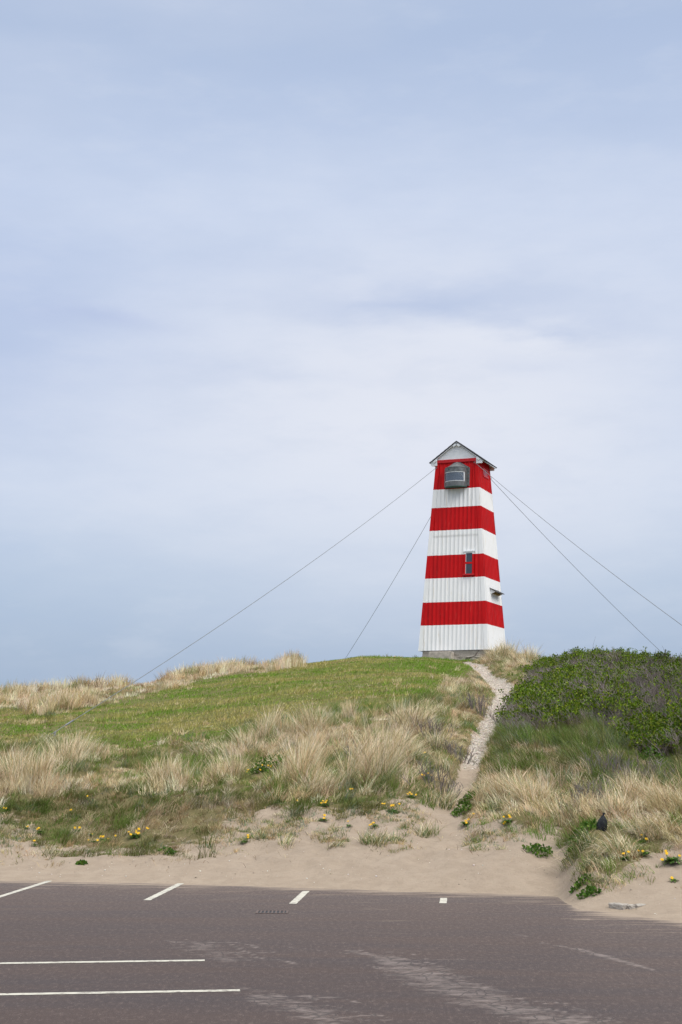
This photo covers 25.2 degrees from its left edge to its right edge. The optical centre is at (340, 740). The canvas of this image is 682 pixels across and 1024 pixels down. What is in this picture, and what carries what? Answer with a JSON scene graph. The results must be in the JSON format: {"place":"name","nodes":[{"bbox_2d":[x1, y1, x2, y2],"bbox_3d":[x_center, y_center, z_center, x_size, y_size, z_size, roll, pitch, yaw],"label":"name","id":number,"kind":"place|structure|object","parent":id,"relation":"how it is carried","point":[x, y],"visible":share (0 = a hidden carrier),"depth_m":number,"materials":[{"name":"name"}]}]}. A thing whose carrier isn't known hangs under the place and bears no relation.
{"place":"outdoors","nodes":[
{"label":"outdoors","id":0,"kind":"place"},
{"bbox_2d":[0,880,681,1023],"bbox_3d":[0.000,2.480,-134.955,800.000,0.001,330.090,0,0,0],"label":"car park","id":1,"kind":"structure","parent":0,"point":[334,956],"depth_m":17.39,"materials":[{"name":"grey asphalt"}]},
{"bbox_2d":[0,881,50,896],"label":"painted line","id":2,"kind":"object","parent":1,"relation":"on","point":[24,888],"visible":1,"depth_m":25.43,"materials":[{"name":"paint"}]},
{"bbox_2d":[0,959,204,963],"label":"painted line","id":3,"kind":"object","parent":1,"relation":"on","point":[97,961],"visible":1,"depth_m":17.04,"materials":[{"name":"paint"}]},
{"bbox_2d":[0,989,239,994],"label":"painted line","id":4,"kind":"object","parent":1,"relation":"on","point":[119,992],"visible":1,"depth_m":14.95,"materials":[{"name":"paint"}]},
{"bbox_2d":[144,883,183,899],"bbox_3d":[-2.881,2.476,25.045,0.123,0.001,2.928,0,0,5],"label":"painted line","id":5,"kind":"object","parent":1,"relation":"on","point":[163,891],"visible":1,"depth_m":24.93,"materials":[{"name":"paint"}]},
{"bbox_2d":[256,910,288,913],"bbox_3d":[-0.991,2.483,21.947,0.460,0.026,0.360,0,0,0],"label":"drain grate","id":6,"kind":"object","parent":1,"relation":"on","point":[271,911],"visible":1,"depth_m":21.93,"materials":[{"name":"metal"}]},
{"bbox_2d":[289,891,308,903],"bbox_3d":[-0.652,2.476,24.050,0.123,0.001,1.936,0,0,5],"label":"painted line","id":7,"kind":"object","parent":1,"relation":"on","point":[299,897],"visible":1,"depth_m":23.98,"materials":[{"name":"paint"}]},
{"bbox_2d":[0,657,681,919],"bbox_3d":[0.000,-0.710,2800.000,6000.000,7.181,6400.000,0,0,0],"label":"ground","id":8,"kind":"structure","parent":0,"point":[444,870],"depth_m":28.15,"materials":[{"name":"beige sand"}]},
{"bbox_2d":[0,740,38,781],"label":"marram tussock","id":9,"kind":"object","parent":8,"relation":"on","point":[6,762],"visible":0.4,"depth_m":36.59,"materials":[{"name":"beige plant"}]},
{"bbox_2d":[2,743,63,786],"bbox_3d":[-7.332,0.569,36.059,1.765,1.358,1.474,0,0,-14],"label":"marram tussock","id":10,"kind":"object","parent":8,"relation":"on","point":[28,767],"visible":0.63,"depth_m":35.97,"materials":[{"name":"beige plant"}]},
{"bbox_2d":[32,727,99,767],"bbox_3d":[-7.077,0.235,39.372,2.115,1.252,1.902,0,0,0],"label":"marram tussock","id":11,"kind":"object","parent":8,"relation":"on","point":[70,752],"visible":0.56,"depth_m":39.37,"materials":[{"name":"beige plant"}]},
{"bbox_2d":[75,859,88,865],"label":"leafy weed","id":12,"kind":"object","parent":8,"relation":"on","point":[82,862],"visible":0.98,"depth_m":28.21,"materials":[{"name":"green plant"}]},
{"bbox_2d":[57,726,112,757],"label":"marram tussock","id":13,"kind":"object","parent":8,"relation":"on","point":[92,747],"visible":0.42,"depth_m":40.87,"materials":[{"name":"beige plant"}]},
{"bbox_2d":[127,827,148,838],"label":"dandelion plant","id":14,"kind":"object","parent":8,"relation":"on","point":[135,835],"visible":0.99,"depth_m":30.58,"materials":[{"name":"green plant"}]},
{"bbox_2d":[0,649,308,715],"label":"ridge grass","id":15,"kind":"structure","parent":8,"relation":"on","point":[71,695],"depth_m":69.11,"materials":[{"name":"beige plant"}]},
{"bbox_2d":[157,847,176,854],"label":"leafy weed","id":16,"kind":"object","parent":8,"relation":"on","point":[167,850],"visible":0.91,"depth_m":29.02,"materials":[{"name":"green plant"}]},
{"bbox_2d":[142,748,198,788],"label":"marram tussock","id":17,"kind":"object","parent":8,"relation":"on","point":[166,774],"visible":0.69,"depth_m":35.78,"materials":[{"name":"beige plant"}]},
{"bbox_2d":[182,738,226,756],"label":"marram tussock","id":18,"kind":"object","parent":8,"relation":"on","point":[203,750],"visible":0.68,"depth_m":40.94,"materials":[{"name":"beige plant"}]},
{"bbox_2d":[201,744,255,778],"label":"marram tussock","id":19,"kind":"object","parent":8,"relation":"on","point":[231,767],"visible":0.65,"depth_m":36.00,"materials":[{"name":"beige plant"}]},
{"bbox_2d":[0,654,479,753],"bbox_3d":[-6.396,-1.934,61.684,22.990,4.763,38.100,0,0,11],"label":"lawn grass","id":20,"kind":"structure","parent":8,"relation":"on","point":[344,669],"depth_m":55.78,"materials":[{"name":"green plant"}]},
{"bbox_2d":[211,722,270,758],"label":"marram tussock","id":21,"kind":"object","parent":8,"relation":"on","point":[240,740],"visible":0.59,"depth_m":40.70,"materials":[{"name":"beige plant"}]},
{"bbox_2d":[52,467,436,735],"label":"guy wire","id":22,"kind":"object","parent":8,"relation":"attached to","point":[225,621],"visible":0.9,"depth_m":57.61,"materials":[{"name":"grey metal"}]},
{"bbox_2d":[246,764,271,774],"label":"dandelion plant","id":23,"kind":"object","parent":8,"relation":"on","point":[258,769],"visible":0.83,"depth_m":37.21,"materials":[{"name":"green plant"}]},
{"bbox_2d":[243,703,292,742],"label":"marram tussock","id":24,"kind":"object","parent":8,"relation":"on","point":[279,720],"visible":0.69,"depth_m":42.38,"materials":[{"name":"beige plant"}]},
{"bbox_2d":[243,753,292,774],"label":"shrub","id":25,"kind":"object","parent":8,"relation":"on","point":[264,763],"visible":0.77,"depth_m":37.12,"materials":[{"name":"green plant"}]},
{"bbox_2d":[274,833,295,849],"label":"marram tussock","id":26,"kind":"object","parent":8,"relation":"on","point":[288,841],"visible":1,"depth_m":28.69,"materials":[{"name":"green plant"}]},
{"bbox_2d":[257,721,349,786],"bbox_3d":[-0.900,0.258,34.498,2.045,1.714,2.164,0,0,42],"label":"marram tussock","id":27,"kind":"object","parent":8,"relation":"on","point":[303,759],"visible":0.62,"depth_m":34.37,"materials":[{"name":"beige plant"}]},
{"bbox_2d":[282,699,339,734],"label":"marram tussock","id":28,"kind":"object","parent":8,"relation":"on","point":[309,716],"visible":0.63,"depth_m":41.87,"materials":[{"name":"beige plant"}]},
{"bbox_2d":[289,761,359,794],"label":"marram tussock","id":29,"kind":"object","parent":8,"relation":"on","point":[318,782],"visible":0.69,"depth_m":33.19,"materials":[{"name":"beige plant"}]},
{"bbox_2d":[325,837,352,849],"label":"marram tussock","id":30,"kind":"object","parent":8,"relation":"on","point":[333,844],"visible":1,"depth_m":27.93,"materials":[{"name":"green plant"}]},
{"bbox_2d":[0,647,681,891],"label":"dune grass","id":31,"kind":"structure","parent":8,"relation":"on","point":[571,740],"depth_m":34.48,"materials":[{"name":"beige plant"}]},
{"bbox_2d":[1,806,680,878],"bbox_3d":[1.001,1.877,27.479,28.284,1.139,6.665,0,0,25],"label":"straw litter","id":32,"kind":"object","parent":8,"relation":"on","point":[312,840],"visible":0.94,"depth_m":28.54,"materials":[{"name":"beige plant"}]},
{"bbox_2d":[6,816,675,913],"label":"pebbles","id":33,"kind":"object","parent":8,"relation":"on","point":[352,867],"visible":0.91,"depth_m":26.83,"materials":[{"name":"grey stone"}]},
{"bbox_2d":[0,792,681,887],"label":"sand sprouts","id":34,"kind":"object","parent":8,"relation":"on","point":[261,835],"visible":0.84,"depth_m":29.68,"materials":[{"name":"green plant"}]},
{"bbox_2d":[339,697,361,720],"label":"marram tussock","id":35,"kind":"object","parent":8,"relation":"on","point":[345,713],"visible":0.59,"depth_m":44.76,"materials":[{"name":"beige plant"}]},
{"bbox_2d":[341,737,383,764],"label":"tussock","id":36,"kind":"object","parent":8,"relation":"on","point":[347,744],"visible":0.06,"depth_m":35.66,"materials":[{"name":"grey plant"}]},
{"bbox_2d":[322,702,422,785],"bbox_3d":[0.606,0.053,34.017,2.826,2.078,2.812,0,0,0],"label":"marram tussock","id":37,"kind":"object","parent":8,"relation":"on","point":[367,747],"visible":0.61,"depth_m":33.75,"materials":[{"name":"beige plant"}]},
{"bbox_2d":[356,826,402,846],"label":"marram tussock","id":38,"kind":"object","parent":8,"relation":"on","point":[378,839],"visible":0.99,"depth_m":28.03,"materials":[{"name":"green plant"}]},
{"bbox_2d":[346,715,429,767],"bbox_3d":[1.183,0.020,35.652,2.585,1.472,2.642,0,0,0],"label":"marram tussock","id":39,"kind":"object","parent":8,"relation":"on","point":[402,738],"visible":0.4,"depth_m":35.73,"materials":[{"name":"beige plant"}]},
{"bbox_2d":[381,803,399,812],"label":"dandelion plant","id":40,"kind":"object","parent":8,"relation":"on","point":[390,810],"visible":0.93,"depth_m":30.66,"materials":[{"name":"green plant"}]},
{"bbox_2d":[377,694,443,732],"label":"marram tussock","id":41,"kind":"object","parent":8,"relation":"on","point":[402,716],"visible":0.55,"depth_m":40.81,"materials":[{"name":"beige plant"}]},
{"bbox_2d":[401,711,452,739],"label":"bare shrub","id":42,"kind":"object","parent":8,"relation":"on","point":[432,728],"visible":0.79,"depth_m":39.62,"materials":[{"name":"grey plant"}]},
{"bbox_2d":[411,818,447,837],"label":"marram tussock","id":43,"kind":"object","parent":8,"relation":"on","point":[426,832],"visible":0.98,"depth_m":29.06,"materials":[{"name":"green plant"}]},
{"bbox_2d":[400,760,463,800],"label":"bare shrub","id":44,"kind":"object","parent":8,"relation":"on","point":[438,777],"visible":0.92,"depth_m":33.17,"materials":[{"name":"brown plant"}]},
{"bbox_2d":[415,722,457,751],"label":"marram tussock","id":45,"kind":"object","parent":8,"relation":"on","point":[437,738],"visible":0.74,"depth_m":38.18,"materials":[{"name":"beige plant"}]},
{"bbox_2d":[429,651,453,659],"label":"concrete step","id":46,"kind":"object","parent":8,"relation":"on","point":[445,654],"visible":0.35,"depth_m":76.29,"materials":[{"name":"grey concrete"}]},
{"bbox_2d":[422,780,468,809],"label":"marram tussock","id":47,"kind":"object","parent":8,"relation":"on","point":[445,802],"visible":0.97,"depth_m":31.77,"materials":[{"name":"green plant"}]},
{"bbox_2d":[431,751,469,777],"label":"marram tussock","id":48,"kind":"object","parent":8,"relation":"on","point":[448,768],"visible":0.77,"depth_m":35.53,"materials":[{"name":"beige plant"}]},
{"bbox_2d":[430,736,478,764],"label":"bare shrub","id":49,"kind":"object","parent":8,"relation":"on","point":[454,751],"visible":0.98,"depth_m":37.73,"materials":[{"name":"grey plant"}]},
{"bbox_2d":[450,801,472,815],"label":"leafy weed","id":50,"kind":"object","parent":8,"relation":"on","point":[456,811],"visible":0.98,"depth_m":30.73,"materials":[{"name":"green plant"}]},
{"bbox_2d":[418,441,505,660],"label":"lighthouse","id":51,"kind":"object","parent":8,"relation":"on","point":[462,615],"visible":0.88,"depth_m":77.00,"materials":[{"name":"white paint"}]},
{"bbox_2d":[345,518,429,658],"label":"guy wire","id":52,"kind":"object","parent":51,"relation":"attached to","point":[390,585],"visible":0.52,"depth_m":86.11,"materials":[{"name":"grey metal"}]},
{"bbox_2d":[463,550,474,575],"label":"window","id":53,"kind":"structure","parent":51,"relation":"in","point":[468,555],"depth_m":76.64,"materials":[{"name":"grey glass"}]},
{"bbox_2d":[482,468,488,478],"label":"side window","id":54,"kind":"structure","parent":51,"relation":"in","point":[484,473],"depth_m":77.89,"materials":[{"name":"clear glass"}]},
{"bbox_2d":[497,486,659,650],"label":"guy wire","id":55,"kind":"object","parent":51,"relation":"attached to","point":[568,560],"visible":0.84,"depth_m":82.73,"materials":[{"name":"grey metal"}]},
{"bbox_2d":[477,464,680,624],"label":"guy wire","id":56,"kind":"object","parent":51,"relation":"attached to","point":[581,549],"visible":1,"depth_m":63.71,"materials":[{"name":"grey metal"}]},
{"bbox_2d":[456,790,477,805],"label":"leafy weed","id":57,"kind":"object","parent":8,"relation":"on","point":[466,796],"visible":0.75,"depth_m":31.93,"materials":[{"name":"green plant"}]},
{"bbox_2d":[455,688,492,717],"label":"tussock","id":58,"kind":"object","parent":8,"relation":"on","point":[475,703],"visible":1,"depth_m":49.00,"materials":[{"name":"grey plant"}]},
{"bbox_2d":[469,842,482,851],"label":"marram tussock","id":59,"kind":"object","parent":8,"relation":"on","point":[471,848],"visible":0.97,"depth_m":27.02,"materials":[{"name":"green plant"}]},
{"bbox_2d":[455,772,516,802],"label":"marram tussock","id":60,"kind":"object","parent":8,"relation":"on","point":[488,794],"visible":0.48,"depth_m":31.04,"materials":[{"name":"beige plant"}]},
{"bbox_2d":[479,638,521,657],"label":"marram tussock","id":61,"kind":"object","parent":8,"relation":"on","point":[502,649],"visible":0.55,"depth_m":75.15,"materials":[{"name":"beige plant"}]},
{"bbox_2d":[466,757,538,802],"bbox_3d":[3.225,0.820,30.739,1.744,1.069,1.404,0,0,-23],"label":"marram tussock","id":62,"kind":"object","parent":8,"relation":"on","point":[499,787],"visible":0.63,"depth_m":30.69,"materials":[{"name":"beige plant"}]},
{"bbox_2d":[502,814,512,826],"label":"dandelion plant","id":63,"kind":"object","parent":8,"relation":"on","point":[506,821],"visible":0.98,"depth_m":28.37,"materials":[{"name":"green plant"}]},
{"bbox_2d":[494,770,556,808],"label":"marram tussock","id":64,"kind":"object","parent":8,"relation":"on","point":[521,791],"visible":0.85,"depth_m":29.52,"materials":[{"name":"beige plant"}]},
{"bbox_2d":[505,642,545,664],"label":"marram tussock","id":65,"kind":"object","parent":8,"relation":"on","point":[531,654],"visible":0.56,"depth_m":70.42,"materials":[{"name":"beige plant"}]},
{"bbox_2d":[486,691,577,730],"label":"rose bush","id":66,"kind":"object","parent":8,"relation":"on","point":[537,709],"visible":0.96,"depth_m":43.42,"materials":[{"name":"green plant"}]},
{"bbox_2d":[521,843,552,857],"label":"leafy weed","id":67,"kind":"object","parent":8,"relation":"on","point":[536,846],"visible":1,"depth_m":26.18,"materials":[{"name":"green plant"}]},
{"bbox_2d":[496,675,588,711],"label":"rose bush","id":68,"kind":"object","parent":8,"relation":"on","point":[519,694],"visible":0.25,"depth_m":48.34,"materials":[{"name":"green plant"}]},
{"bbox_2d":[525,772,561,807],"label":"marram tussock","id":69,"kind":"object","parent":8,"relation":"on","point":[545,794],"visible":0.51,"depth_m":29.88,"materials":[{"name":"beige plant"}]},
{"bbox_2d":[509,654,594,683],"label":"rose bush","id":70,"kind":"object","parent":8,"relation":"on","point":[538,674],"visible":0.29,"depth_m":57.34,"materials":[{"name":"green plant"}]},
{"bbox_2d":[515,670,588,689],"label":"rose bush","id":71,"kind":"object","parent":8,"relation":"on","point":[547,680],"visible":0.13,"depth_m":51.24,"materials":[{"name":"green plant"}]},
{"bbox_2d":[518,645,615,671],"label":"rose bush","id":72,"kind":"object","parent":8,"relation":"on","point":[545,660],"visible":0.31,"depth_m":61.95,"materials":[{"name":"green plant"}]},
{"bbox_2d":[542,827,593,873],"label":"marram tussock","id":73,"kind":"object","parent":8,"relation":"on","point":[571,856],"visible":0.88,"depth_m":25.24,"materials":[{"name":"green plant"}]},
{"bbox_2d":[546,782,595,825],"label":"marram tussock","id":74,"kind":"object","parent":8,"relation":"on","point":[561,814],"visible":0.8,"depth_m":28.20,"materials":[{"name":"beige plant"}]},
{"bbox_2d":[561,830,589,863],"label":"leafy weed","id":75,"kind":"object","parent":8,"relation":"on","point":[570,848],"visible":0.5,"depth_m":25.58,"materials":[{"name":"green plant"}]},
{"bbox_2d":[569,873,592,893],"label":"leafy weed","id":76,"kind":"object","parent":8,"relation":"on","point":[577,885],"visible":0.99,"depth_m":23.48,"materials":[{"name":"green plant"}]},
{"bbox_2d":[556,822,606,865],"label":"marram tussock","id":77,"kind":"object","parent":8,"relation":"on","point":[586,840],"visible":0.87,"depth_m":25.10,"materials":[{"name":"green plant"}]},
{"bbox_2d":[554,773,613,816],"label":"bare shrub","id":78,"kind":"object","parent":8,"relation":"on","point":[581,788],"visible":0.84,"depth_m":28.39,"materials":[{"name":"brown plant"}]},
{"bbox_2d":[545,664,623,691],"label":"rose bush","id":79,"kind":"object","parent":8,"relation":"on","point":[590,674],"visible":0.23,"depth_m":51.16,"materials":[{"name":"green plant"}]},
{"bbox_2d":[539,674,635,726],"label":"rose bush","id":80,"kind":"object","parent":8,"relation":"on","point":[582,696],"visible":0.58,"depth_m":45.00,"materials":[{"name":"green plant"}]},
{"bbox_2d":[564,819,612,848],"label":"leafy weed","id":81,"kind":"object","parent":8,"relation":"on","point":[590,824],"visible":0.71,"depth_m":26.08,"materials":[{"name":"green plant"}]},
{"bbox_2d":[576,884,601,899],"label":"leafy weed","id":82,"kind":"object","parent":8,"relation":"on","point":[592,890],"visible":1,"depth_m":23.01,"materials":[{"name":"green plant"}]},
{"bbox_2d":[578,865,613,886],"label":"marram tussock","id":83,"kind":"object","parent":8,"relation":"on","point":[600,880],"visible":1,"depth_m":23.35,"materials":[{"name":"beige plant"}]},
{"bbox_2d":[560,846,636,873],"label":"marram tussock","id":84,"kind":"object","parent":8,"relation":"on","point":[596,863],"visible":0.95,"depth_m":23.87,"materials":[{"name":"beige plant"}]},
{"bbox_2d":[559,645,642,668],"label":"rose bush","id":85,"kind":"object","parent":8,"relation":"on","point":[617,656],"visible":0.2,"depth_m":61.90,"materials":[{"name":"green plant"}]},
{"bbox_2d":[596,813,607,831],"bbox_3d":[4.448,1.406,26.004,0.199,0.345,0.140,0,0,0],"label":"plastic bag","id":86,"kind":"object","parent":8,"relation":"on","point":[601,823],"visible":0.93,"depth_m":25.95,"materials":[{"name":"black plastic"}]},
{"bbox_2d":[579,743,634,779],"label":"bare shrub","id":87,"kind":"object","parent":8,"relation":"on","point":[605,763],"visible":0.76,"depth_m":31.23,"materials":[{"name":"brown plant"}]},
{"bbox_2d":[569,775,652,818],"bbox_3d":[4.978,1.003,27.422,1.837,0.913,1.544,0,0,18],"label":"marram tussock","id":88,"kind":"object","parent":8,"relation":"on","point":[632,811],"visible":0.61,"depth_m":27.49,"materials":[{"name":"beige plant"}]},
{"bbox_2d":[581,826,650,857],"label":"marram tussock","id":89,"kind":"object","parent":8,"relation":"on","point":[618,843],"visible":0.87,"depth_m":24.57,"materials":[{"name":"beige plant"}]},
{"bbox_2d":[569,653,677,685],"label":"rose bush","id":90,"kind":"object","parent":8,"relation":"on","point":[599,667],"visible":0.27,"depth_m":55.13,"materials":[{"name":"green plant"}]},
{"bbox_2d":[608,902,645,909],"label":"broken kerb","id":91,"kind":"structure","parent":8,"relation":"on","point":[620,906],"depth_m":22.11,"materials":[{"name":"concrete"}]},
{"bbox_2d":[576,683,681,731],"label":"rose bush","id":92,"kind":"object","parent":8,"relation":"on","point":[613,707],"visible":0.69,"depth_m":42.77,"materials":[{"name":"green plant"}]},
{"bbox_2d":[605,646,657,666],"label":"rose bush","id":93,"kind":"object","parent":8,"relation":"on","point":[640,656],"visible":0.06,"depth_m":65.15,"materials":[{"name":"green plant"}]},
{"bbox_2d":[598,749,675,782],"bbox_3d":[6.073,0.572,30.813,1.264,0.822,1.280,0,0,-39],"label":"bare shrub","id":94,"kind":"object","parent":8,"relation":"on","point":[653,765],"visible":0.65,"depth_m":30.79,"materials":[{"name":"brown plant"}]},
{"bbox_2d":[602,764,680,806],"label":"marram tussock","id":95,"kind":"object","parent":8,"relation":"on","point":[630,788],"visible":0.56,"depth_m":28.38,"materials":[{"name":"beige plant"}]},
{"bbox_2d":[607,658,681,703],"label":"rose bush","id":96,"kind":"object","parent":8,"relation":"on","point":[672,681],"visible":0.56,"depth_m":50.33,"materials":[{"name":"green plant"}]},
{"bbox_2d":[610,703,681,758],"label":"rose bush","id":97,"kind":"object","parent":8,"relation":"on","point":[659,738],"visible":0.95,"depth_m":37.47,"materials":[{"name":"green plant"}]},
{"bbox_2d":[614,802,681,841],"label":"marram tussock","id":98,"kind":"object","parent":8,"relation":"on","point":[652,833],"visible":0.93,"depth_m":25.62,"materials":[{"name":"beige plant"}]},
{"bbox_2d":[631,746,668,763],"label":"leafy weed","id":99,"kind":"object","parent":8,"relation":"on","point":[648,753],"visible":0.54,"depth_m":35.37,"materials":[{"name":"green plant"}]},
{"bbox_2d":[634,766,681,810],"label":"marram tussock","id":100,"kind":"object","parent":8,"relation":"on","point":[673,790],"visible":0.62,"depth_m":27.72,"materials":[{"name":"beige plant"}]},
{"bbox_2d":[640,646,681,669],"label":"rose bush","id":101,"kind":"object","parent":8,"relation":"on","point":[662,658],"visible":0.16,"depth_m":64.44,"materials":[{"name":"green plant"}]},
{"bbox_2d":[641,657,681,672],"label":"rose bush","id":102,"kind":"object","parent":8,"relation":"on","point":[665,665],"depth_m":59.19,"materials":[{"name":"green plant"}]},
{"bbox_2d":[660,850,681,865],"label":"dandelion plant","id":103,"kind":"object","parent":8,"relation":"on","point":[673,859],"visible":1,"depth_m":24.02,"materials":[{"name":"green plant"}]},
{"bbox_2d":[662,693,681,717],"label":"rose bush","id":104,"kind":"object","parent":8,"relation":"on","point":[672,706],"visible":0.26,"depth_m":40.92,"materials":[{"name":"green plant"}]},
{"bbox_2d":[0,0,681,689],"label":"sky","id":105,"kind":"structure","parent":0,"point":[263,263],"materials":[{"name":"blue"}]},
{"bbox_2d":[462,662,513,770],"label":"footpath","id":106,"kind":"structure","parent":0,"point":[483,672],"depth_m":52.39,"materials":[{"name":"beige sand"}]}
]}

